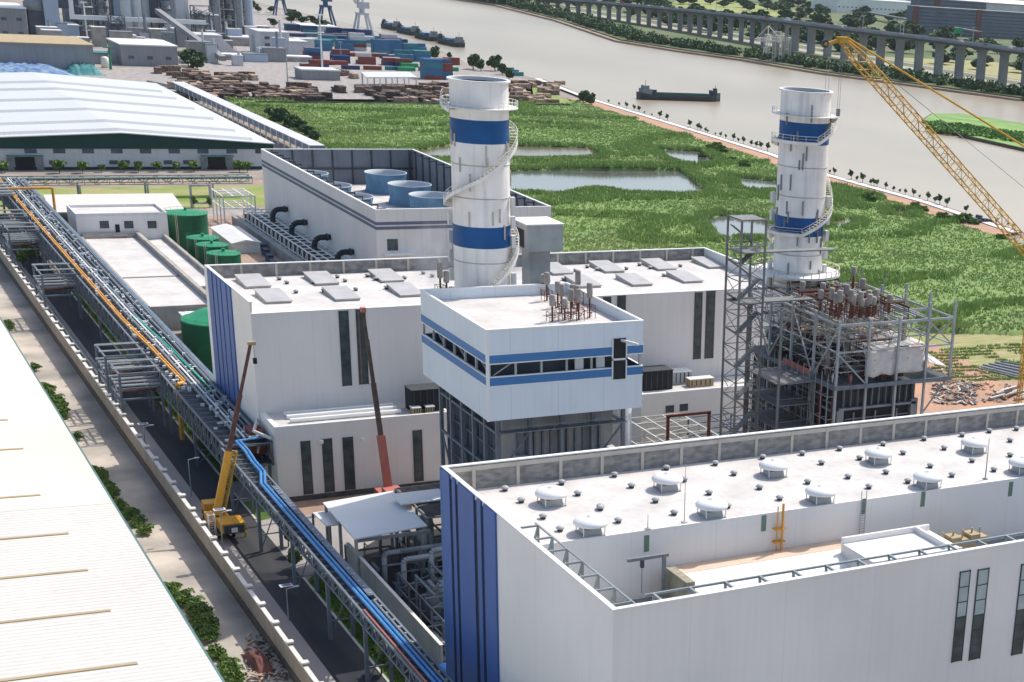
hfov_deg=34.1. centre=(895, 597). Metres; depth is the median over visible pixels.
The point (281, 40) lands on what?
plant unit
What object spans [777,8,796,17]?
woodland tree
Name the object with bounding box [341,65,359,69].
shipping container
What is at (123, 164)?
shrub
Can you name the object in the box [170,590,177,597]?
verge shrub
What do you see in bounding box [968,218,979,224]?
marsh bush
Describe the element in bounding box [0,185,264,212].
verge grass
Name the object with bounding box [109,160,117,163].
window
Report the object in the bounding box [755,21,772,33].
woodland tree
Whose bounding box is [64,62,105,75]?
tarp heap
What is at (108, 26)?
process tower
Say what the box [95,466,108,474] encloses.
verge shrub
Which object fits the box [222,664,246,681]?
verge shrub
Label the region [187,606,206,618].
verge shrub
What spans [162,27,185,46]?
plant unit
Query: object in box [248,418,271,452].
valve manifold
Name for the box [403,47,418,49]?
shipping container
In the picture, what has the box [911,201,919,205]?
marsh bush
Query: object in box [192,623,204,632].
verge shrub
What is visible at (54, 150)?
window
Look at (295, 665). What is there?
boundary wall
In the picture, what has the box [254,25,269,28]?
plant unit
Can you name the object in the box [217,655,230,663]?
verge shrub
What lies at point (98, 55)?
factory building
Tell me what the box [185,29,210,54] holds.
plant unit
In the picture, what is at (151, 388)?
pipe bridge
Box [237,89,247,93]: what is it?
timber stack
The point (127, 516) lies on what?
verge shrub
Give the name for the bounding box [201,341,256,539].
mobile crane
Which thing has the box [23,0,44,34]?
silo
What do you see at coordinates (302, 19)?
park tree
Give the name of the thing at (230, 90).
timber stack
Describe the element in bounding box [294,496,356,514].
orange patch
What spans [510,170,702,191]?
pond
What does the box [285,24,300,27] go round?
shipping container
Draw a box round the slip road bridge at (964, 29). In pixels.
[867,12,983,33]
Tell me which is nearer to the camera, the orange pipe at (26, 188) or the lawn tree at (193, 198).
the orange pipe at (26, 188)
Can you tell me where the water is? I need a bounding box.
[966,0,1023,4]
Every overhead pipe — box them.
[381,543,441,583]
[401,552,441,593]
[429,546,441,583]
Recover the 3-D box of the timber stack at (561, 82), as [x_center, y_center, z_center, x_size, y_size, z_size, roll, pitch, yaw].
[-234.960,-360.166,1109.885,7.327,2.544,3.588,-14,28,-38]
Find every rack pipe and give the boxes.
[4,177,240,438]
[7,178,245,438]
[9,178,248,437]
[13,178,244,425]
[16,177,251,424]
[20,179,252,423]
[78,283,223,454]
[363,609,426,681]
[372,599,446,681]
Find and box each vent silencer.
[434,263,445,287]
[441,271,449,287]
[539,274,548,294]
[541,272,552,301]
[546,294,557,321]
[555,281,560,308]
[556,283,567,313]
[559,298,570,320]
[566,289,576,319]
[567,284,575,307]
[573,285,582,311]
[573,289,584,320]
[575,270,583,304]
[584,283,595,318]
[796,281,807,304]
[814,289,825,311]
[816,282,827,301]
[824,287,834,315]
[829,292,841,317]
[832,290,844,319]
[837,294,846,309]
[843,284,849,306]
[844,289,856,318]
[846,294,858,318]
[847,266,858,288]
[855,291,865,317]
[855,299,866,317]
[860,278,865,298]
[863,294,874,317]
[864,298,872,315]
[866,290,874,308]
[871,289,881,314]
[871,296,878,317]
[883,294,894,313]
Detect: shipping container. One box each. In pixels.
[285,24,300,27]
[286,27,300,30]
[291,33,305,36]
[300,63,319,66]
[302,26,317,28]
[303,29,317,32]
[304,47,322,51]
[305,33,317,36]
[305,52,322,55]
[308,55,320,58]
[310,59,328,63]
[315,40,331,43]
[315,43,332,47]
[316,47,332,50]
[319,35,334,38]
[326,27,340,30]
[326,30,339,32]
[329,60,347,64]
[332,49,349,53]
[332,55,349,59]
[336,39,352,43]
[337,43,353,47]
[337,47,353,50]
[340,28,354,31]
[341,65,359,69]
[348,32,364,36]
[349,36,365,40]
[353,40,365,43]
[354,44,366,47]
[354,47,366,50]
[355,53,371,56]
[357,29,371,32]
[358,56,375,60]
[358,60,375,64]
[363,65,381,69]
[365,36,374,39]
[372,53,388,56]
[373,39,389,43]
[373,43,389,46]
[373,47,389,50]
[373,50,389,53]
[379,55,394,57]
[381,34,396,37]
[383,58,400,61]
[383,61,393,65]
[385,66,401,69]
[386,39,401,43]
[390,43,401,46]
[390,47,401,50]
[394,50,411,53]
[394,58,411,62]
[397,54,413,57]
[397,67,415,70]
[401,63,417,67]
[403,43,418,46]
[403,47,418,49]
[414,50,430,54]
[414,54,430,57]
[423,59,442,63]
[424,63,442,67]
[424,67,442,71]
[424,71,442,75]
[424,75,442,79]
[434,58,450,62]
[443,57,459,61]
[443,63,452,67]
[443,68,452,71]
[443,72,452,75]
[514,72,523,75]
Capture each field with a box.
[672,0,812,16]
[885,57,1021,79]
[939,333,1023,380]
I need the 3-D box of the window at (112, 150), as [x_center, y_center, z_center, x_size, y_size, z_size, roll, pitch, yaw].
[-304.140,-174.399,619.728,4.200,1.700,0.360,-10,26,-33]
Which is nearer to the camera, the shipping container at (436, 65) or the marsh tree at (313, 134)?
the marsh tree at (313, 134)
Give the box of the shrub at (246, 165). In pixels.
[242,161,253,171]
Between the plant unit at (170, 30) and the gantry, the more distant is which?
the plant unit at (170, 30)
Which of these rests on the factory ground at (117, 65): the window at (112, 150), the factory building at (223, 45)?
the factory building at (223, 45)
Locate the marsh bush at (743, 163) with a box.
[738,160,750,166]
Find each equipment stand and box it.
[394,483,441,562]
[397,566,444,651]
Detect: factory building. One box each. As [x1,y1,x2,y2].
[0,2,28,34]
[0,34,94,69]
[41,0,59,26]
[58,0,205,35]
[62,0,114,25]
[93,50,107,63]
[106,38,177,65]
[113,0,142,23]
[149,0,170,27]
[170,0,189,29]
[186,32,236,52]
[189,11,219,32]
[209,0,244,25]
[221,52,311,61]
[225,35,249,45]
[248,28,289,54]
[286,38,307,54]
[293,22,337,31]
[293,66,340,80]
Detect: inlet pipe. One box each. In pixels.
[270,206,287,227]
[289,219,307,240]
[312,233,330,255]
[334,248,353,259]
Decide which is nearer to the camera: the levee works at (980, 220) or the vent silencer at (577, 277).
the vent silencer at (577, 277)
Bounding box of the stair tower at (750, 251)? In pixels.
[719,215,836,435]
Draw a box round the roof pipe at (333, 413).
[283,403,400,422]
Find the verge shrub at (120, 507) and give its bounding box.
[117,502,129,511]
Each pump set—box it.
[260,242,276,261]
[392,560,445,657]
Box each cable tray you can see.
[23,179,213,378]
[272,485,373,596]
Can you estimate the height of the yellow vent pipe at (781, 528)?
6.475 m
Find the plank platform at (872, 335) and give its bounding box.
[857,329,874,336]
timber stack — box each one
[153,66,161,73]
[158,65,177,72]
[167,81,188,88]
[171,71,188,77]
[175,80,196,82]
[177,77,191,79]
[189,74,205,79]
[191,70,209,72]
[197,87,213,90]
[201,72,210,75]
[203,76,221,81]
[203,80,219,84]
[209,83,229,86]
[215,86,236,93]
[217,93,235,99]
[222,80,239,84]
[223,88,234,93]
[233,83,252,87]
[236,73,246,79]
[236,94,243,98]
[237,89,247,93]
[238,71,254,73]
[239,87,254,91]
[240,92,249,97]
[248,74,258,80]
[251,91,261,97]
[256,86,266,88]
[259,81,268,86]
[259,95,278,99]
[261,93,272,99]
[267,86,278,91]
[281,94,301,100]
[288,82,307,87]
[288,89,298,93]
[301,93,321,96]
[305,95,326,100]
[312,92,332,98]
[334,85,346,92]
[339,69,349,75]
[348,72,357,77]
[354,86,372,92]
[363,85,382,91]
[364,89,376,95]
[374,94,386,101]
[377,92,386,99]
[380,91,399,98]
[385,85,404,92]
[393,97,408,101]
[399,92,407,96]
[404,84,423,90]
[408,96,418,101]
[409,90,425,95]
[415,92,433,96]
[417,96,426,101]
[418,87,433,91]
[419,83,436,85]
[425,96,439,100]
[431,85,440,89]
[431,98,439,102]
[434,90,445,95]
[442,87,448,93]
[509,95,527,101]
[513,83,530,88]
[513,86,521,90]
[515,91,530,95]
[528,80,540,84]
[528,82,537,87]
[531,96,543,98]
[534,99,546,102]
[536,93,551,97]
[537,87,551,92]
[545,99,559,102]
[546,83,559,86]
[546,90,559,94]
[550,84,560,90]
[554,81,565,84]
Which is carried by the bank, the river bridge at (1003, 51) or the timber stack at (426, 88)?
the river bridge at (1003, 51)
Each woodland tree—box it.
[621,0,636,2]
[623,8,635,15]
[640,0,662,5]
[641,2,657,16]
[651,10,664,17]
[657,1,674,6]
[662,14,675,24]
[675,16,686,24]
[676,0,687,3]
[686,3,707,9]
[691,6,710,10]
[693,15,715,29]
[703,21,717,31]
[716,24,727,34]
[717,0,729,6]
[717,9,734,12]
[724,17,749,29]
[737,0,751,5]
[741,11,751,27]
[742,2,755,9]
[744,29,760,37]
[747,24,760,30]
[751,9,769,15]
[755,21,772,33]
[759,0,773,8]
[769,4,779,10]
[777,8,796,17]
[778,3,790,9]
[778,24,783,30]
[780,0,794,7]
[789,27,807,40]
[795,0,806,5]
[795,4,813,16]
[795,10,806,18]
[800,33,806,42]
[809,11,831,22]
[814,4,830,12]
[815,29,833,43]
[832,33,853,46]
[834,34,858,44]
[834,42,853,51]
[842,14,863,26]
[851,9,866,17]
[854,40,872,49]
[859,6,871,11]
[859,13,876,26]
[861,19,868,27]
[867,37,887,49]
[885,13,894,20]
[885,20,911,31]
[888,42,895,50]
[889,37,914,50]
[892,11,904,19]
[893,25,911,33]
[903,20,925,33]
[927,27,953,37]
[928,42,950,48]
[931,50,954,62]
[947,26,961,38]
[949,49,966,57]
[950,46,973,55]
[968,37,984,51]
[970,59,988,67]
[984,39,997,43]
[986,55,993,62]
[1009,57,1022,70]
[1011,37,1023,47]
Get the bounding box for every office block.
[906,5,1023,39]
[907,0,1023,11]
[911,0,986,9]
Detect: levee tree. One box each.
[848,169,853,179]
[860,172,865,182]
[936,194,942,204]
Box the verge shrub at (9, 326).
[4,323,14,329]
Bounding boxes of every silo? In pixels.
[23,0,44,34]
[101,56,108,67]
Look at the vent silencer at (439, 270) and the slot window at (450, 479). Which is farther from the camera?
the vent silencer at (439, 270)
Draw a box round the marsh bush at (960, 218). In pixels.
[951,214,966,222]
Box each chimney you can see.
[440,75,518,287]
[764,87,838,344]
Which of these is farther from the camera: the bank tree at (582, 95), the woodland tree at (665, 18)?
the woodland tree at (665, 18)
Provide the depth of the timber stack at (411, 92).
960.81 m
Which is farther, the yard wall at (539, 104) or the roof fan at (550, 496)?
the yard wall at (539, 104)
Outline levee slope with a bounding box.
[567,98,1010,234]
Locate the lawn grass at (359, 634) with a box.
[71,289,418,681]
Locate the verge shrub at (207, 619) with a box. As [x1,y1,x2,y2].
[194,612,219,625]
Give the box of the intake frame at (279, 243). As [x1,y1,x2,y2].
[232,208,346,261]
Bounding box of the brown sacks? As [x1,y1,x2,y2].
[240,649,273,675]
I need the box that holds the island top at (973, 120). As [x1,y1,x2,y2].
[924,113,1023,147]
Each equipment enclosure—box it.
[404,383,445,410]
[642,365,673,390]
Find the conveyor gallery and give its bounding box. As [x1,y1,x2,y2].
[172,82,324,148]
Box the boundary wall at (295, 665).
[0,245,323,681]
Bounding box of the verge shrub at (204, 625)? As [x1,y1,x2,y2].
[199,623,219,631]
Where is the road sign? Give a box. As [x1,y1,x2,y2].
[953,28,962,39]
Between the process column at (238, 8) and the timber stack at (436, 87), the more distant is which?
the process column at (238, 8)
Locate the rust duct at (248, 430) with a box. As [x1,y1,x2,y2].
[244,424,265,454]
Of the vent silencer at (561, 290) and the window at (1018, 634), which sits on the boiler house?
the vent silencer at (561, 290)
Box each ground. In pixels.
[0,0,1023,658]
[26,11,206,75]
[79,58,531,101]
[186,215,283,262]
[188,0,434,61]
[225,87,939,342]
[227,99,1023,335]
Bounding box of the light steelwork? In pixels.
[753,267,929,373]
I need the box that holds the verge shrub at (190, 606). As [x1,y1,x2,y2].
[184,601,197,612]
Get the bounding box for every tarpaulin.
[842,330,923,348]
[864,345,923,377]
[905,345,946,366]
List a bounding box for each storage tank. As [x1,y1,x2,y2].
[166,206,208,250]
[180,307,212,373]
[186,232,218,259]
[195,239,227,265]
[206,247,240,264]
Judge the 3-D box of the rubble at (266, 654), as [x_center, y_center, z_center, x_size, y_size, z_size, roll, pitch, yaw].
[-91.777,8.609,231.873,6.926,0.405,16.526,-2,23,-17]
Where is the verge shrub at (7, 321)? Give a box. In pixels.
[3,319,14,326]
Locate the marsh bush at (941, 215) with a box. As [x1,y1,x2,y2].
[936,211,948,218]
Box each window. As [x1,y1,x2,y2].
[24,149,36,152]
[53,149,65,152]
[82,149,93,152]
[99,221,108,228]
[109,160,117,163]
[111,149,122,152]
[124,221,133,227]
[140,149,150,152]
[147,221,156,228]
[164,160,171,163]
[168,149,179,152]
[197,149,208,152]
[226,149,236,153]
[255,149,260,153]
[300,440,313,494]
[322,438,334,492]
[338,310,351,385]
[342,436,355,489]
[355,309,368,384]
[387,239,397,250]
[412,429,423,481]
[450,479,457,681]
[456,484,462,681]
[474,500,480,681]
[482,506,486,681]
[603,297,610,302]
[617,295,625,310]
[644,535,648,551]
[666,405,673,412]
[680,403,687,410]
[693,292,702,359]
[704,290,715,358]
[761,515,766,531]
[861,498,865,513]
[920,491,925,506]
[951,569,970,662]
[968,567,989,660]
[1008,482,1012,496]
[1011,564,1023,655]
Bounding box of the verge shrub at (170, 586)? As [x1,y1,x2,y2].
[165,582,178,591]
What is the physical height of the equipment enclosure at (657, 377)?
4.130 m
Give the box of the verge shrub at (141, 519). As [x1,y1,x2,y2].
[131,514,147,524]
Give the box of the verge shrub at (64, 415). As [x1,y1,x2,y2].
[61,413,69,418]
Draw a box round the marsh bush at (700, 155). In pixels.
[698,152,706,157]
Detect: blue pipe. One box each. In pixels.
[235,435,436,681]
[239,434,441,681]
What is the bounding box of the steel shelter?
[211,188,255,223]
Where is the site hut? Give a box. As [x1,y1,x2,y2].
[210,224,261,252]
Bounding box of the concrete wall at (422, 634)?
[346,542,442,663]
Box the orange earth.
[883,343,1023,413]
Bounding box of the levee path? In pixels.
[534,78,1018,232]
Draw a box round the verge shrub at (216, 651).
[206,643,227,658]
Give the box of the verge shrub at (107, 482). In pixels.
[102,479,116,486]
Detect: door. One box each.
[14,157,35,169]
[115,224,119,231]
[207,157,225,168]
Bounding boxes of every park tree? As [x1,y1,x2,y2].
[177,51,191,65]
[182,49,195,55]
[189,56,206,67]
[253,5,261,10]
[267,18,277,24]
[285,14,296,23]
[291,11,301,17]
[298,16,306,22]
[306,15,316,22]
[316,19,326,24]
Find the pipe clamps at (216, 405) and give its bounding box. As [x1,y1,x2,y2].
[7,178,248,441]
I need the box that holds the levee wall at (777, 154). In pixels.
[543,79,1020,232]
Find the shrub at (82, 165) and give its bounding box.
[77,161,88,172]
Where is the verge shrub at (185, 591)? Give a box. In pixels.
[175,587,194,596]
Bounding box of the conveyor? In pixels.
[155,9,225,60]
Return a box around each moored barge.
[381,19,398,30]
[396,21,418,35]
[414,28,438,41]
[437,33,464,47]
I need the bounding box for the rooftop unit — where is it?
[942,526,987,548]
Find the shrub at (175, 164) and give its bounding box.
[172,161,179,169]
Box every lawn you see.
[70,289,116,340]
[161,393,236,481]
[244,500,275,519]
[308,572,414,681]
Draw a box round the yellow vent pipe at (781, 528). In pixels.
[772,503,785,550]
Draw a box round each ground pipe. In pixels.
[2,240,126,406]
[2,244,120,406]
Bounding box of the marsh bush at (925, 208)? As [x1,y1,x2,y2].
[918,205,928,211]
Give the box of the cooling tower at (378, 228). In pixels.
[261,149,551,259]
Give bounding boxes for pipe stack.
[978,361,1019,377]
[988,383,1023,400]
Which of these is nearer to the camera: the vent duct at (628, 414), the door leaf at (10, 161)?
the vent duct at (628, 414)
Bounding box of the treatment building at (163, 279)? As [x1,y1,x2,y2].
[81,232,206,329]
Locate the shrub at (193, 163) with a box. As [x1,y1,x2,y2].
[186,160,197,169]
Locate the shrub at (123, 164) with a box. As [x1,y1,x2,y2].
[117,161,129,171]
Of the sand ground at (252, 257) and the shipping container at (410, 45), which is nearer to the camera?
the sand ground at (252, 257)
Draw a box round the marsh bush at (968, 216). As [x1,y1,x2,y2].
[959,213,973,219]
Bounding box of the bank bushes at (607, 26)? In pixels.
[481,0,1023,96]
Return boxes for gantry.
[189,184,211,207]
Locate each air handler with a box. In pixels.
[409,405,425,413]
[419,404,434,412]
[672,367,691,384]
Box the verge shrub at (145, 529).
[135,523,154,534]
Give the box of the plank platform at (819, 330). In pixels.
[812,326,824,335]
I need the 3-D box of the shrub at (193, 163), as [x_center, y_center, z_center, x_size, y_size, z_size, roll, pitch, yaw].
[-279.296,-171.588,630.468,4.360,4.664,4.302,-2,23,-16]
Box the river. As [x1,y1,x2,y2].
[254,0,1023,234]
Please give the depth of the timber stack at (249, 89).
915.62 m
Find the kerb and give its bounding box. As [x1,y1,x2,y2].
[7,215,388,681]
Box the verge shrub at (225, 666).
[216,660,233,674]
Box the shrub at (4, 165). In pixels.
[0,161,8,172]
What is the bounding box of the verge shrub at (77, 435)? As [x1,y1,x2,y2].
[72,431,83,438]
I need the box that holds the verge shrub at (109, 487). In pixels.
[106,483,120,492]
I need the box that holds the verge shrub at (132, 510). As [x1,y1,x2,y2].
[121,506,140,514]
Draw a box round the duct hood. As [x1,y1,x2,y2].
[512,216,564,283]
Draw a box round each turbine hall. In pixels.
[204,247,771,466]
[439,403,1023,681]
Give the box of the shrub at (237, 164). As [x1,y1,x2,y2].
[233,160,243,171]
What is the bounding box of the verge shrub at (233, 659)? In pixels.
[221,657,242,668]
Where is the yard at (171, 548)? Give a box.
[0,263,292,681]
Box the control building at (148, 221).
[66,204,168,238]
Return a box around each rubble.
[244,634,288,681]
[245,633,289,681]
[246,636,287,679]
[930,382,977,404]
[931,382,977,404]
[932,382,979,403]
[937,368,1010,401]
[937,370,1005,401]
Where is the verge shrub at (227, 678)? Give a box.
[221,667,245,681]
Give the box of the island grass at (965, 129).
[926,119,1023,142]
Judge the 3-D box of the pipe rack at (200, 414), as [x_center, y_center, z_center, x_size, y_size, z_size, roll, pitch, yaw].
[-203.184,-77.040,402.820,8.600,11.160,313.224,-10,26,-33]
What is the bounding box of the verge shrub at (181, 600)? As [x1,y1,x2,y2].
[174,595,192,606]
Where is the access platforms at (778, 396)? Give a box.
[745,305,814,432]
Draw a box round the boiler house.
[419,282,643,465]
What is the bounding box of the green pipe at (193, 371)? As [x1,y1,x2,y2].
[133,314,212,390]
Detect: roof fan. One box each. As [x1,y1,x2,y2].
[535,485,567,508]
[573,514,607,537]
[652,471,682,492]
[695,497,727,519]
[759,458,788,478]
[805,484,835,505]
[864,446,892,465]
[913,470,942,490]
[961,436,987,455]
[1008,456,1023,475]
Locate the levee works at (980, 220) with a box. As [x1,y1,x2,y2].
[964,218,993,224]
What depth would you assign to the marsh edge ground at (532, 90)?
914.09 m
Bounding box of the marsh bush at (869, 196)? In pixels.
[861,192,877,201]
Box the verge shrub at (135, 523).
[128,519,139,526]
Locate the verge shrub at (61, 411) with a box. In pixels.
[57,409,69,414]
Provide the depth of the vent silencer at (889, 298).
274.11 m
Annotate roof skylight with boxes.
[234,273,271,288]
[254,288,292,303]
[303,271,339,285]
[322,285,360,301]
[367,268,404,282]
[385,282,419,297]
[550,262,573,275]
[563,274,601,287]
[588,260,625,272]
[614,272,652,286]
[641,258,677,270]
[665,270,703,282]
[691,256,724,268]
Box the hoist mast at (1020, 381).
[1016,329,1023,403]
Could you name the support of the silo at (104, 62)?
on the factory ground at (117, 65)
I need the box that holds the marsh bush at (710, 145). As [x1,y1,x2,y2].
[706,144,716,148]
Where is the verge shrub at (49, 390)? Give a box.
[45,387,55,393]
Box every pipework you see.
[344,530,444,644]
[764,278,909,364]
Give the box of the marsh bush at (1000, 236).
[995,233,1007,238]
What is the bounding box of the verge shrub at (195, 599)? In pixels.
[185,595,205,605]
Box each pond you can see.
[419,145,597,156]
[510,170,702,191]
[663,150,711,162]
[709,216,768,238]
[739,178,776,187]
[833,219,850,226]
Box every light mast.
[80,2,87,36]
[103,47,114,69]
[283,47,287,81]
[315,14,323,66]
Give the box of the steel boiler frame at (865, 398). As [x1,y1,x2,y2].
[744,280,956,432]
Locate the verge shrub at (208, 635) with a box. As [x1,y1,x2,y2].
[196,627,220,641]
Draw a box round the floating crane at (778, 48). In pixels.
[755,26,802,63]
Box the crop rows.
[928,343,1023,381]
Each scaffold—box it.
[740,342,833,430]
[759,278,915,378]
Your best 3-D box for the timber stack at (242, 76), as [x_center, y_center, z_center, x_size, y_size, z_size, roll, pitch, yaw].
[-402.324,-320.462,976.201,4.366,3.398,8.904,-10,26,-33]
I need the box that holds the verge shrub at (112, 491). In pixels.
[107,487,120,495]
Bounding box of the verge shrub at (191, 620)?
[189,617,200,623]
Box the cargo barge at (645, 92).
[636,80,719,101]
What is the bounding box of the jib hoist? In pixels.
[627,553,668,598]
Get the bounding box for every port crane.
[273,0,287,14]
[317,0,336,25]
[353,0,373,34]
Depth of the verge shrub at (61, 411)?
330.82 m
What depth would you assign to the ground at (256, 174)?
628.75 m
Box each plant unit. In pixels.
[35,26,57,34]
[40,29,61,35]
[57,22,67,35]
[77,36,89,42]
[80,20,92,38]
[90,26,106,46]
[108,30,132,38]
[126,11,143,36]
[139,13,149,38]
[147,28,167,38]
[152,23,158,27]
[160,31,174,44]
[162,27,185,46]
[167,19,175,44]
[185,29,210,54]
[193,25,209,31]
[204,38,217,62]
[205,20,215,32]
[217,22,226,39]
[225,13,241,35]
[225,40,232,47]
[230,50,242,65]
[240,47,267,62]
[244,26,256,34]
[248,35,254,51]
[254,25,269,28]
[259,31,286,61]
[271,20,284,46]
[292,37,314,47]
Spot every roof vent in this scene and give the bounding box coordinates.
[501,485,508,491]
[517,497,524,502]
[539,513,546,519]
[556,525,563,531]
[558,479,565,484]
[574,490,581,495]
[596,505,604,510]
[610,472,617,477]
[614,517,622,522]
[628,482,635,487]
[652,497,659,502]
[663,465,669,470]
[670,509,677,515]
[705,489,712,494]
[712,460,718,465]
[730,470,737,475]
[756,484,762,489]
[759,454,765,459]
[776,495,783,500]
[799,450,805,455]
[804,479,810,484]
[818,459,824,464]
[844,473,851,478]
[865,483,872,488]
[882,469,889,473]
[904,478,911,483]
[948,472,955,477]
[990,466,997,471]
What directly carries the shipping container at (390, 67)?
on the timber yard ground at (272, 72)
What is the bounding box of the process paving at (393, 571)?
[344,528,445,662]
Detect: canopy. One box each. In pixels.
[312,510,337,544]
[323,491,430,575]
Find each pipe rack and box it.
[0,174,252,196]
[0,179,273,500]
[221,448,453,681]
[631,413,718,444]
[687,413,750,437]
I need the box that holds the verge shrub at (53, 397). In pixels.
[50,394,62,401]
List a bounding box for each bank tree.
[430,45,439,57]
[467,53,479,69]
[474,58,484,68]
[485,54,501,70]
[499,63,507,74]
[504,68,514,79]
[578,90,589,101]
[584,92,595,103]
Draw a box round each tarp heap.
[0,62,76,75]
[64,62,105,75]
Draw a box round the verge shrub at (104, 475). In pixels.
[97,471,108,478]
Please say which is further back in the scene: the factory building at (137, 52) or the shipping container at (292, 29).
the shipping container at (292, 29)
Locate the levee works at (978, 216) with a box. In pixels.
[949,214,982,218]
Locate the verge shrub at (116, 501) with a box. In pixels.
[113,497,126,505]
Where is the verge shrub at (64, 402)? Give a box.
[53,399,68,405]
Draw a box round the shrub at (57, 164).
[51,159,67,172]
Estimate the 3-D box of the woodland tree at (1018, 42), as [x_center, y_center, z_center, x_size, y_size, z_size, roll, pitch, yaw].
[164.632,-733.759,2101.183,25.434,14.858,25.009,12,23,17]
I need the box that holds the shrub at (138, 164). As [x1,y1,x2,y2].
[133,161,143,171]
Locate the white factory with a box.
[811,0,910,14]
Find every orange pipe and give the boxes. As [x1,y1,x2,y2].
[0,178,185,381]
[9,187,55,209]
[175,381,184,439]
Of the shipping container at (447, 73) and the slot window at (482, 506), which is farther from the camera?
the shipping container at (447, 73)
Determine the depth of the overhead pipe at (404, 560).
252.01 m
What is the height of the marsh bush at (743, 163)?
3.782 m
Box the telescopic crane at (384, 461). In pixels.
[358,307,411,508]
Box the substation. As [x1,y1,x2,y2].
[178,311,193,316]
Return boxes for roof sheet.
[391,488,439,504]
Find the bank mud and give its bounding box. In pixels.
[458,0,1022,100]
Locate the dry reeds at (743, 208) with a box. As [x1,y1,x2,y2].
[241,103,1023,331]
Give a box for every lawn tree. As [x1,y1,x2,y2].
[16,250,26,266]
[24,245,34,262]
[32,245,40,255]
[153,390,164,406]
[189,195,197,206]
[206,197,211,206]
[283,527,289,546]
[287,548,302,563]
[372,643,387,673]
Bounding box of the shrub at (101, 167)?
[97,164,104,171]
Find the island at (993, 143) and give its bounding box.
[922,113,1023,150]
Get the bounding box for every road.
[0,214,385,681]
[29,180,262,186]
[206,210,264,215]
[256,515,373,574]
[534,4,1019,86]
[563,5,1020,81]
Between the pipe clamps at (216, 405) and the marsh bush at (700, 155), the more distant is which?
the marsh bush at (700, 155)
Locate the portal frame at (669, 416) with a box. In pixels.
[666,410,710,440]
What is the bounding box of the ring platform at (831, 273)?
[754,257,839,280]
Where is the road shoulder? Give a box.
[1,237,335,681]
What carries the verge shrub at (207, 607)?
on the yard at (171, 548)
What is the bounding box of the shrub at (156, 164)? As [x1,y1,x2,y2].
[150,161,161,171]
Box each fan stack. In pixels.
[302,169,328,180]
[329,181,351,191]
[349,192,373,203]
[362,169,406,195]
[385,180,431,207]
[408,191,451,207]
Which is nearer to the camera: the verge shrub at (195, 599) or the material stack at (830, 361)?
the verge shrub at (195, 599)
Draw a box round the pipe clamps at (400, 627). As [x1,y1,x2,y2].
[276,488,447,680]
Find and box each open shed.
[43,193,183,212]
[361,72,416,84]
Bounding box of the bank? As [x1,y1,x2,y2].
[470,0,1023,100]
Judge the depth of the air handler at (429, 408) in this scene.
298.75 m
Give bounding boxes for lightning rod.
[681,468,686,523]
[982,438,989,479]
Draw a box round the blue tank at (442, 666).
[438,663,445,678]
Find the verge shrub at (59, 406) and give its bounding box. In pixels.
[54,402,67,408]
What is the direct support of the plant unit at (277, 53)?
on the timber yard ground at (272, 72)
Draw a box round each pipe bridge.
[0,182,15,232]
[0,209,33,258]
[1,222,45,272]
[32,262,80,318]
[94,342,151,407]
[107,358,166,426]
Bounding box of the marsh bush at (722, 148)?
[714,145,728,152]
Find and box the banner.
[783,358,808,374]
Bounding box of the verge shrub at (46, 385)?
[42,383,56,388]
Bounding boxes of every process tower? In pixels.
[74,0,95,36]
[92,0,111,25]
[105,22,118,42]
[107,14,125,30]
[156,0,170,27]
[189,5,215,31]
[220,0,234,31]
[232,0,244,27]
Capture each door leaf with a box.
[6,158,14,169]
[36,158,43,169]
[200,158,206,168]
[226,158,232,168]
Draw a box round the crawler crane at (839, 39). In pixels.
[821,36,1023,255]
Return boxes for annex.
[260,402,447,501]
[631,373,752,444]
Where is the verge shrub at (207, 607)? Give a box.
[193,601,212,614]
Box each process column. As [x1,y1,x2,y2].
[81,0,92,24]
[98,0,109,25]
[120,0,132,30]
[132,0,142,27]
[141,0,148,32]
[146,0,150,27]
[162,1,170,24]
[212,0,221,32]
[220,0,224,32]
[224,0,233,27]
[233,0,243,34]
[244,0,253,25]
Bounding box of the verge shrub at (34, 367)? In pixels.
[30,364,41,370]
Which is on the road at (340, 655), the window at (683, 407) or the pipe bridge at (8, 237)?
the pipe bridge at (8, 237)
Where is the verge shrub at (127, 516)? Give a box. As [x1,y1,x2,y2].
[121,512,133,519]
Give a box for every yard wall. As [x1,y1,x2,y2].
[147,80,251,102]
[256,101,569,105]
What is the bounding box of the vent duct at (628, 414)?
[617,408,631,446]
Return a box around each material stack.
[773,346,778,353]
[822,356,835,370]
[825,365,829,379]
[831,361,835,374]
[838,363,843,371]
[850,352,858,362]
[860,368,864,377]
[875,374,886,379]
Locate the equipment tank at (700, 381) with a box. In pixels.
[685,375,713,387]
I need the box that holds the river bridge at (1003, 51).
[479,0,1023,90]
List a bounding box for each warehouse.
[0,72,274,169]
[0,317,224,681]
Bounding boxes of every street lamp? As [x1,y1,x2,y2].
[137,422,153,443]
[188,457,198,495]
[213,507,231,550]
[279,583,298,619]
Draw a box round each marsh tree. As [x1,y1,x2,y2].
[263,107,272,115]
[268,107,289,121]
[283,114,301,127]
[289,119,307,128]
[298,125,315,135]
[307,130,320,139]

